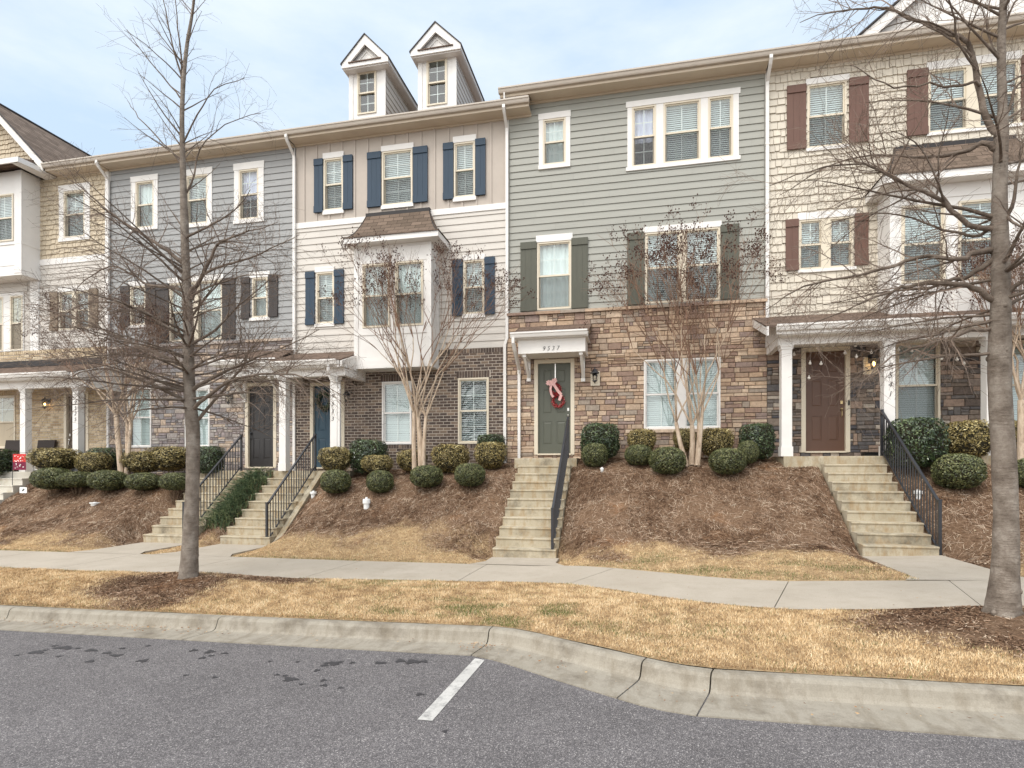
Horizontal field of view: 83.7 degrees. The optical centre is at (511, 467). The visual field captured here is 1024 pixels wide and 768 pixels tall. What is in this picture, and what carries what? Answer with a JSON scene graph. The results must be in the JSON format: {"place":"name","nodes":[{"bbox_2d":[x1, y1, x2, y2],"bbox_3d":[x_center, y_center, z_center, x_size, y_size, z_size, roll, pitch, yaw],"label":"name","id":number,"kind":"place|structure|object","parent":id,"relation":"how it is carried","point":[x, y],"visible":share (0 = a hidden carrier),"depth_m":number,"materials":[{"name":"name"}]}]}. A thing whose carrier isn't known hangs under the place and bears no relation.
{"place":"outdoors","nodes":[
{"label":"outdoors","id":0,"kind":"place"},
{"bbox_2d":[0,0,896,155],"label":"sky","id":1,"kind":"structure","parent":0,"point":[55,67],"materials":[{"name":"blue"}]},
{"bbox_2d":[0,630,1023,767],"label":"road","id":2,"kind":"structure","parent":0,"point":[246,707],"depth_m":4.66,"materials":[{"name":"grey asphalt"}]},
{"bbox_2d":[13,645,446,732],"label":"oil stains","id":3,"kind":"object","parent":2,"relation":"on","point":[410,661],"visible":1,"depth_m":6.17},
{"bbox_2d":[418,658,483,720],"bbox_3d":[-0.527,2.064,5.439,0.130,0.002,1.561,0,0,14],"label":"parking line","id":4,"kind":"object","parent":2,"relation":"on","point":[437,706],"visible":1,"depth_m":5.26,"materials":[{"name":"white paint"}]},
{"bbox_2d":[0,605,1023,739],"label":"kerb","id":5,"kind":"structure","parent":2,"relation":"on","point":[678,688],"depth_m":5.41,"materials":[{"name":"concrete"}]},
{"bbox_2d":[0,458,1023,684],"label":"verge","id":6,"kind":"structure","parent":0,"point":[949,531],"depth_m":10.52,"materials":[{"name":"brown plant"}]},
{"bbox_2d":[0,449,19,474],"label":"holly shrub","id":7,"kind":"object","parent":6,"relation":"on","point":[5,461],"visible":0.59,"depth_m":17.28,"materials":[{"name":"green plant"}]},
{"bbox_2d":[0,471,31,503],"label":"front steps","id":8,"kind":"structure","parent":6,"relation":"on","point":[8,489],"depth_m":16.92,"materials":[{"name":"concrete"}]},
{"bbox_2d":[0,103,90,445],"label":"townhouse","id":9,"kind":"structure","parent":6,"relation":"on","point":[22,172],"depth_m":18.77,"materials":[{"name":"white paint"}]},
{"bbox_2d":[0,193,13,241],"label":"window","id":10,"kind":"structure","parent":9,"relation":"in","point":[6,200],"depth_m":18.58,"materials":[{"name":"glass"}]},
{"bbox_2d":[29,467,71,495],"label":"round shrub","id":11,"kind":"object","parent":6,"relation":"on","point":[42,478],"visible":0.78,"depth_m":15.90,"materials":[{"name":"green plant"}]},
{"bbox_2d":[24,447,82,468],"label":"golden shrub","id":12,"kind":"object","parent":6,"relation":"on","point":[63,458],"visible":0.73,"depth_m":16.33,"materials":[{"name":"yellow plant"}]},
{"bbox_2d":[0,156,121,471],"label":"townhouse","id":13,"kind":"structure","parent":6,"relation":"on","point":[58,427],"depth_m":18.56,"materials":[{"name":"beige plastic"}]},
{"bbox_2d":[64,189,83,236],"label":"window","id":14,"kind":"structure","parent":13,"relation":"in","point":[67,202],"depth_m":18.72,"materials":[{"name":"glass"}]},
{"bbox_2d":[68,394,85,469],"bbox_3d":[-14.079,-1.118,18.564,0.771,2.527,0.119,0,0,12],"label":"door","id":15,"kind":"structure","parent":13,"relation":"in","point":[70,407],"depth_m":18.62,"materials":[{"name":"beige paint"}]},
{"bbox_2d":[55,471,89,494],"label":"round shrub","id":16,"kind":"object","parent":6,"relation":"on","point":[76,479],"visible":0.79,"depth_m":15.81,"materials":[{"name":"green plant"}]},
{"bbox_2d":[73,452,113,472],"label":"golden shrub","id":17,"kind":"object","parent":6,"relation":"on","point":[89,462],"visible":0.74,"depth_m":16.42,"materials":[{"name":"yellow plant"}]},
{"bbox_2d":[85,470,127,494],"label":"round shrub","id":18,"kind":"object","parent":6,"relation":"on","point":[107,480],"visible":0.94,"depth_m":15.60,"materials":[{"name":"green plant"}]},
{"bbox_2d":[17,284,197,474],"bbox_3d":[-11.768,-2.370,16.483,4.543,5.647,4.962,0,0,12],"label":"crepe myrtle","id":19,"kind":"object","parent":6,"relation":"on","point":[121,467],"visible":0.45,"depth_m":16.38,"materials":[{"name":"brown plant"}]},
{"bbox_2d":[118,451,157,472],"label":"golden shrub","id":20,"kind":"object","parent":6,"relation":"on","point":[138,462],"visible":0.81,"depth_m":16.27,"materials":[{"name":"yellow plant"}]},
{"bbox_2d":[123,472,160,494],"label":"round shrub","id":21,"kind":"object","parent":6,"relation":"on","point":[145,481],"visible":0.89,"depth_m":15.40,"materials":[{"name":"green plant"}]},
{"bbox_2d":[144,446,185,472],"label":"golden shrub","id":22,"kind":"object","parent":6,"relation":"on","point":[169,458],"visible":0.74,"depth_m":16.45,"materials":[{"name":"yellow plant"}]},
{"bbox_2d":[158,472,185,505],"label":"round shrub","id":23,"kind":"object","parent":6,"relation":"on","point":[172,481],"visible":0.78,"depth_m":15.19,"materials":[{"name":"green plant"}]},
{"bbox_2d":[0,0,387,579],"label":"street tree","id":24,"kind":"object","parent":6,"relation":"on","point":[189,556],"visible":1,"depth_m":8.97,"materials":[{"name":"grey plant"}]},
{"bbox_2d":[94,129,311,474],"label":"townhouse","id":25,"kind":"structure","parent":6,"relation":"on","point":[228,177],"depth_m":17.43,"materials":[{"name":"grey plastic"}]},
{"bbox_2d":[127,387,151,447],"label":"window","id":26,"kind":"structure","parent":25,"relation":"in","point":[141,429],"depth_m":18.12,"materials":[{"name":"glass"}]},
{"bbox_2d":[135,180,152,227],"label":"window","id":27,"kind":"structure","parent":25,"relation":"in","point":[140,188],"depth_m":18.14,"materials":[{"name":"glass"}]},
{"bbox_2d":[186,174,206,223],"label":"window","id":28,"kind":"structure","parent":25,"relation":"in","point":[192,204],"depth_m":17.75,"materials":[{"name":"glass"}]},
{"bbox_2d":[185,388,209,447],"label":"window","id":29,"kind":"structure","parent":25,"relation":"in","point":[204,422],"depth_m":17.65,"materials":[{"name":"glass"}]},
{"bbox_2d":[197,280,221,339],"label":"window","id":30,"kind":"structure","parent":25,"relation":"in","point":[215,314],"depth_m":17.64,"materials":[{"name":"glass"}]},
{"bbox_2d":[239,168,257,218],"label":"window","id":31,"kind":"structure","parent":25,"relation":"in","point":[252,174],"depth_m":17.36,"materials":[{"name":"glass"}]},
{"bbox_2d":[252,277,267,317],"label":"window","id":32,"kind":"structure","parent":25,"relation":"in","point":[255,304],"depth_m":17.24,"materials":[{"name":"grey glass"}]},
{"bbox_2d":[250,386,272,466],"bbox_3d":[-7.492,-1.242,17.152,0.849,2.411,0.119,0,0,12],"label":"door","id":33,"kind":"structure","parent":25,"relation":"in","point":[261,444],"depth_m":17.15,"materials":[{"name":"black paint"}]},
{"bbox_2d":[143,471,272,542],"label":"front steps","id":34,"kind":"structure","parent":6,"relation":"on","point":[168,529],"depth_m":14.77,"materials":[{"name":"concrete"}]},
{"bbox_2d":[182,435,242,529],"bbox_3d":[-7.851,0.481,15.093,0.062,2.837,2.158,0,0,12],"label":"stair railing","id":35,"kind":"object","parent":34,"relation":"on","point":[240,468],"visible":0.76,"depth_m":15.24,"materials":[{"name":"black metal"}]},
{"bbox_2d":[200,446,225,477],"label":"holly shrub","id":36,"kind":"object","parent":6,"relation":"on","point":[211,457],"visible":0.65,"depth_m":16.01,"materials":[{"name":"green plant"}]},
{"bbox_2d":[199,466,273,532],"bbox_3d":[-7.165,0.780,15.010,1.242,1.690,2.326,0,0,12],"label":"juniper","id":37,"kind":"object","parent":6,"relation":"on","point":[238,495],"visible":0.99,"depth_m":14.88,"materials":[{"name":"green plant"}]},
{"bbox_2d":[220,471,322,544],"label":"front steps","id":38,"kind":"structure","parent":6,"relation":"on","point":[248,528],"depth_m":14.39,"materials":[{"name":"concrete"}]},
{"bbox_2d":[265,434,315,536],"bbox_3d":[-5.602,0.471,14.611,0.062,2.819,2.158,0,0,12],"label":"stair railing","id":39,"kind":"object","parent":38,"relation":"on","point":[276,491],"visible":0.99,"depth_m":14.52,"materials":[{"name":"black metal"}]},
{"bbox_2d":[317,446,352,470],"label":"golden shrub","id":40,"kind":"object","parent":6,"relation":"on","point":[334,458],"visible":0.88,"depth_m":14.80,"materials":[{"name":"yellow plant"}]},
{"bbox_2d":[320,469,351,494],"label":"round shrub","id":41,"kind":"object","parent":6,"relation":"on","point":[336,481],"visible":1,"depth_m":14.15,"materials":[{"name":"green plant"}]},
{"bbox_2d":[349,439,388,474],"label":"holly shrub","id":42,"kind":"object","parent":6,"relation":"on","point":[360,450],"visible":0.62,"depth_m":15.05,"materials":[{"name":"green plant"}]},
{"bbox_2d":[360,454,393,472],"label":"golden shrub","id":43,"kind":"object","parent":6,"relation":"on","point":[384,462],"visible":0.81,"depth_m":14.61,"materials":[{"name":"yellow plant"}]},
{"bbox_2d":[366,470,394,494],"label":"round shrub","id":44,"kind":"object","parent":6,"relation":"on","point":[380,481],"visible":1,"depth_m":13.94,"materials":[{"name":"green plant"}]},
{"bbox_2d":[259,21,530,477],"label":"townhouse","id":45,"kind":"structure","parent":6,"relation":"on","point":[397,164],"depth_m":16.03,"materials":[{"name":"beige plastic"}]},
{"bbox_2d":[314,386,329,466],"bbox_3d":[-5.358,-1.208,16.695,0.900,2.372,0.119,0,0,12],"label":"door","id":46,"kind":"structure","parent":45,"relation":"in","point":[321,427],"depth_m":16.74,"materials":[{"name":"teal paint"}]},
{"bbox_2d":[316,271,333,323],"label":"window","id":47,"kind":"structure","parent":45,"relation":"in","point":[322,278],"depth_m":16.81,"materials":[{"name":"glass"}]},
{"bbox_2d":[323,157,342,209],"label":"window","id":48,"kind":"structure","parent":45,"relation":"in","point":[332,167],"depth_m":16.76,"materials":[{"name":"grey glass"}]},
{"bbox_2d":[362,263,389,327],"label":"window","id":49,"kind":"structure","parent":45,"relation":"in","point":[366,314],"depth_m":15.78,"materials":[{"name":"glass"}]},
{"bbox_2d":[382,381,411,443],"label":"window","id":50,"kind":"structure","parent":45,"relation":"in","point":[396,408],"depth_m":16.31,"materials":[{"name":"grey glass"}]},
{"bbox_2d":[382,148,412,204],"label":"window","id":51,"kind":"structure","parent":45,"relation":"in","point":[397,165],"depth_m":16.36,"materials":[{"name":"grey glass"}]},
{"bbox_2d":[395,260,422,326],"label":"window","id":52,"kind":"structure","parent":45,"relation":"in","point":[418,314],"depth_m":15.58,"materials":[{"name":"grey glass"}]},
{"bbox_2d":[454,141,474,196],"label":"window","id":53,"kind":"structure","parent":45,"relation":"in","point":[464,152],"depth_m":15.93,"materials":[{"name":"glass"}]},
{"bbox_2d":[463,259,483,313],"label":"window","id":54,"kind":"structure","parent":45,"relation":"in","point":[469,269],"depth_m":15.87,"materials":[{"name":"grey glass"}]},
{"bbox_2d":[458,377,488,443],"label":"window","id":55,"kind":"structure","parent":45,"relation":"in","point":[473,393],"depth_m":15.90,"materials":[{"name":"glass"}]},
{"bbox_2d":[396,449,426,473],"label":"golden shrub","id":56,"kind":"object","parent":6,"relation":"on","point":[404,459],"visible":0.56,"depth_m":14.85,"materials":[{"name":"yellow plant"}]},
{"bbox_2d":[311,226,536,469],"bbox_3d":[-2.392,-2.901,14.558,5.407,6.224,5.246,0,0,28],"label":"crepe myrtle","id":57,"kind":"object","parent":6,"relation":"on","point":[421,441],"visible":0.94,"depth_m":14.67,"materials":[{"name":"brown plant"}]},
{"bbox_2d":[409,465,443,491],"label":"round shrub","id":58,"kind":"object","parent":6,"relation":"on","point":[427,476],"visible":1,"depth_m":13.70,"materials":[{"name":"green plant"}]},
{"bbox_2d":[430,443,469,472],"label":"golden shrub","id":59,"kind":"object","parent":6,"relation":"on","point":[448,458],"visible":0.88,"depth_m":14.43,"materials":[{"name":"yellow plant"}]},
{"bbox_2d":[454,463,485,490],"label":"round shrub","id":60,"kind":"object","parent":6,"relation":"on","point":[470,475],"visible":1,"depth_m":13.46,"materials":[{"name":"green plant"}]},
{"bbox_2d":[473,441,507,468],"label":"golden shrub","id":61,"kind":"object","parent":6,"relation":"on","point":[488,455],"visible":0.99,"depth_m":14.27,"materials":[{"name":"yellow plant"}]},
{"bbox_2d":[0,506,1023,580],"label":"turf","id":62,"kind":"structure","parent":6,"relation":"on","point":[18,543],"depth_m":11.40,"materials":[{"name":"beige plant"}]},
{"bbox_2d":[0,566,1023,683],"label":"turf","id":63,"kind":"structure","parent":6,"relation":"on","point":[70,575],"depth_m":7.17,"materials":[{"name":"beige plant"}]},
{"bbox_2d":[0,457,1023,576],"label":"pine straw","id":64,"kind":"object","parent":6,"relation":"on","point":[400,473],"visible":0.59,"depth_m":12.71,"materials":[{"name":"brown plant"}]},
{"bbox_2d":[5,517,1022,580],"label":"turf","id":65,"kind":"structure","parent":6,"relation":"on","point":[706,570],"depth_m":9.43,"materials":[{"name":"beige plant"}]},
{"bbox_2d":[492,458,580,564],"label":"front steps","id":66,"kind":"structure","parent":6,"relation":"on","point":[525,530],"depth_m":12.61,"materials":[{"name":"concrete"}]},
{"bbox_2d":[551,417,568,549],"bbox_3d":[1.095,0.301,12.790,0.062,3.128,2.812,0,0,12],"label":"stair railing","id":67,"kind":"object","parent":66,"relation":"on","point":[558,490],"visible":0.99,"depth_m":12.52,"materials":[{"name":"black metal"}]},
{"bbox_2d":[63,572,1023,659],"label":"bark mulch","id":68,"kind":"object","parent":6,"relation":"on","point":[171,580],"visible":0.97,"depth_m":7.96,"materials":[{"name":"brown wood"}]},
{"bbox_2d":[581,443,607,467],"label":"round shrub","id":69,"kind":"object","parent":6,"relation":"on","point":[595,455],"visible":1,"depth_m":13.67,"materials":[{"name":"green plant"}]},
{"bbox_2d":[579,422,620,458],"bbox_3d":[2.214,-0.624,14.352,1.031,1.036,0.918,0,0,12],"label":"holly shrub","id":70,"kind":"object","parent":6,"relation":"on","point":[606,435],"visible":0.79,"depth_m":14.03,"materials":[{"name":"green plant"}]},
{"bbox_2d":[498,48,772,462],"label":"townhouse","id":71,"kind":"structure","parent":6,"relation":"on","point":[592,157],"depth_m":14.84,"materials":[{"name":"grey plastic"}]},
{"bbox_2d":[537,240,570,309],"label":"window","id":72,"kind":"structure","parent":71,"relation":"in","point":[553,257],"depth_m":15.40,"materials":[{"name":"glass"}]},
{"bbox_2d":[543,117,565,164],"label":"window","id":73,"kind":"structure","parent":71,"relation":"in","point":[554,130],"depth_m":15.39,"materials":[{"name":"glass"}]},
{"bbox_2d":[538,363,570,453],"bbox_3d":[1.137,-1.591,15.302,0.878,2.408,0.119,0,0,12],"label":"door","id":74,"kind":"structure","parent":71,"relation":"in","point":[551,420],"depth_m":15.31,"materials":[{"name":"green paint"}]},
{"bbox_2d":[632,104,655,166],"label":"window","id":75,"kind":"structure","parent":71,"relation":"in","point":[643,117],"depth_m":14.92,"materials":[{"name":"grey glass"}]},
{"bbox_2d":[644,359,688,429],"bbox_3d":[3.883,-1.888,14.902,1.382,2.294,0.530,0,0,12],"label":"window","id":76,"kind":"structure","parent":71,"relation":"in","point":[658,414],"depth_m":14.79,"materials":[{"name":"glass"}]},
{"bbox_2d":[645,230,689,303],"bbox_3d":[3.925,-5.157,14.944,1.375,2.334,0.530,0,0,12],"label":"window","id":77,"kind":"structure","parent":71,"relation":"in","point":[652,234],"depth_m":14.83,"materials":[{"name":"glass"}]},
{"bbox_2d":[663,98,700,162],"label":"window","id":78,"kind":"structure","parent":71,"relation":"in","point":[679,130],"depth_m":14.72,"materials":[{"name":"glass"}]},
{"bbox_2d":[673,227,719,301],"bbox_3d":[4.868,-5.157,14.742,1.375,2.334,0.530,0,0,12],"label":"window","id":79,"kind":"structure","parent":71,"relation":"in","point":[716,230],"depth_m":14.60,"materials":[{"name":"glass"}]},
{"bbox_2d":[672,357,720,428],"bbox_3d":[4.853,-1.888,14.694,1.382,2.294,0.530,0,0,12],"label":"window","id":80,"kind":"structure","parent":71,"relation":"in","point":[712,413],"depth_m":14.54,"materials":[{"name":"grey glass"}]},
{"bbox_2d":[695,94,732,157],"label":"window","id":81,"kind":"structure","parent":71,"relation":"in","point":[720,108],"depth_m":14.52,"materials":[{"name":"grey glass"}]},
{"bbox_2d":[624,444,652,466],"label":"round shrub","id":82,"kind":"object","parent":6,"relation":"on","point":[637,454],"visible":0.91,"depth_m":13.44,"materials":[{"name":"green plant"}]},
{"bbox_2d":[627,429,656,449],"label":"golden shrub","id":83,"kind":"object","parent":6,"relation":"on","point":[642,436],"visible":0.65,"depth_m":13.95,"materials":[{"name":"yellow plant"}]},
{"bbox_2d":[648,446,686,475],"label":"round shrub","id":84,"kind":"object","parent":6,"relation":"on","point":[669,460],"visible":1,"depth_m":12.84,"materials":[{"name":"green plant"}]},
{"bbox_2d":[579,193,822,466],"bbox_3d":[4.024,-2.885,13.419,5.137,5.741,5.329,0,0,43],"label":"crepe myrtle","id":85,"kind":"object","parent":6,"relation":"on","point":[694,459],"visible":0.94,"depth_m":13.09,"materials":[{"name":"brown plant"}]},
{"bbox_2d":[701,427,734,455],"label":"golden shrub","id":86,"kind":"object","parent":6,"relation":"on","point":[713,439],"visible":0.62,"depth_m":13.51,"materials":[{"name":"yellow plant"}]},
{"bbox_2d":[708,448,746,476],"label":"round shrub","id":87,"kind":"object","parent":6,"relation":"on","point":[725,461],"visible":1,"depth_m":12.51,"materials":[{"name":"green plant"}]},
{"bbox_2d":[737,440,759,467],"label":"round shrub","id":88,"kind":"object","parent":6,"relation":"on","point":[749,449],"visible":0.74,"depth_m":12.92,"materials":[{"name":"green plant"}]},
{"bbox_2d":[738,423,776,461],"bbox_3d":[5.765,-0.573,13.493,0.808,0.984,0.722,0,0,12],"label":"holly shrub","id":89,"kind":"object","parent":6,"relation":"on","point":[761,435],"visible":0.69,"depth_m":13.22,"materials":[{"name":"green plant"}]},
{"bbox_2d":[711,0,1023,617],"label":"street tree","id":90,"kind":"object","parent":6,"relation":"on","point":[1003,598],"visible":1,"depth_m":6.17,"materials":[{"name":"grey plant"}]},
{"bbox_2d":[820,456,939,555],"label":"front steps","id":91,"kind":"structure","parent":6,"relation":"on","point":[877,515],"depth_m":11.23,"materials":[{"name":"concrete"}]},
{"bbox_2d":[880,409,942,554],"bbox_3d":[7.840,0.172,11.333,0.062,2.909,2.492,0,0,12],"label":"stair railing","id":92,"kind":"object","parent":91,"relation":"on","point":[937,541],"visible":0.98,"depth_m":11.01,"materials":[{"name":"black metal"}]},
{"bbox_2d":[753,0,1023,467],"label":"townhouse","id":93,"kind":"structure","parent":6,"relation":"on","point":[810,428],"depth_m":13.62,"materials":[{"name":"beige plastic"}]},
{"bbox_2d":[799,218,832,269],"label":"window","id":94,"kind":"structure","parent":93,"relation":"in","point":[810,222],"depth_m":14.04,"materials":[{"name":"glass"}]},
{"bbox_2d":[806,351,844,450],"bbox_3d":[7.604,-1.621,13.916,0.882,2.422,0.119,0,0,12],"label":"door","id":95,"kind":"structure","parent":93,"relation":"in","point":[825,427],"depth_m":13.91,"materials":[{"name":"brown paint"}]},
{"bbox_2d":[807,80,846,147],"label":"window","id":96,"kind":"structure","parent":93,"relation":"in","point":[815,106],"depth_m":14.02,"materials":[{"name":"glass"}]},
{"bbox_2d":[811,216,852,267],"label":"window","id":97,"kind":"structure","parent":93,"relation":"in","point":[845,262],"depth_m":13.94,"materials":[{"name":"grey glass"}]},
{"bbox_2d":[895,342,939,425],"bbox_3d":[9.584,-1.940,13.680,1.424,2.546,0.530,0,0,12],"label":"window","id":98,"kind":"structure","parent":93,"relation":"in","point":[922,402],"depth_m":13.55,"materials":[{"name":"glass"}]},
{"bbox_2d":[901,204,945,283],"bbox_3d":[9.279,-5.040,13.055,0.906,1.791,0.480,0,0,12],"label":"window","id":99,"kind":"structure","parent":93,"relation":"in","point":[906,228],"depth_m":12.95,"materials":[{"name":"glass"}]},
{"bbox_2d":[928,65,968,131],"bbox_3d":[10.224,-8.593,13.594,1.331,1.976,0.530,0,0,12],"label":"window","id":100,"kind":"structure","parent":93,"relation":"in","point":[935,109],"depth_m":13.45,"materials":[{"name":"beige glass"}]},
{"bbox_2d":[958,198,990,279],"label":"window","id":101,"kind":"structure","parent":93,"relation":"in","point":[982,202],"depth_m":12.71,"materials":[{"name":"beige glass"}]},
{"bbox_2d":[954,59,1019,126],"bbox_3d":[11.231,-8.593,13.378,1.331,1.976,0.530,0,0,12],"label":"window","id":102,"kind":"structure","parent":93,"relation":"in","point":[986,69],"depth_m":13.28,"materials":[{"name":"beige glass"}]},
{"bbox_2d":[1012,340,1023,420],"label":"window","id":103,"kind":"structure","parent":93,"relation":"in","point":[1021,365],"depth_m":13.14,"materials":[{"name":"grey glass"}]},
{"bbox_2d":[882,417,950,474],"bbox_3d":[8.503,-0.446,12.032,1.082,1.261,0.966,0,0,12],"label":"holly shrub","id":104,"kind":"object","parent":6,"relation":"on","point":[923,440],"visible":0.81,"depth_m":11.69,"materials":[{"name":"green plant"}]},
{"bbox_2d":[930,453,987,491],"bbox_3d":[8.852,0.105,11.339,0.936,0.812,0.928,0,0,12],"label":"round shrub","id":105,"kind":"object","parent":6,"relation":"on","point":[958,471],"visible":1,"depth_m":11.09,"materials":[{"name":"green plant"}]},
{"bbox_2d":[903,224,1023,459],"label":"crepe myrtle","id":106,"kind":"object","parent":6,"relation":"on","point":[1019,389],"visible":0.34,"depth_m":11.65,"materials":[{"name":"brown plant"}]},
{"bbox_2d":[941,419,990,457],"bbox_3d":[9.741,-0.546,12.229,0.966,0.991,0.900,0,0,12],"label":"golden shrub","id":107,"kind":"object","parent":6,"relation":"on","point":[971,437],"visible":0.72,"depth_m":11.95,"materials":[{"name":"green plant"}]},
{"bbox_2d":[0,542,1023,608],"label":"pavement","id":108,"kind":"structure","parent":0,"point":[966,584],"depth_m":9.42,"materials":[{"name":"concrete"}]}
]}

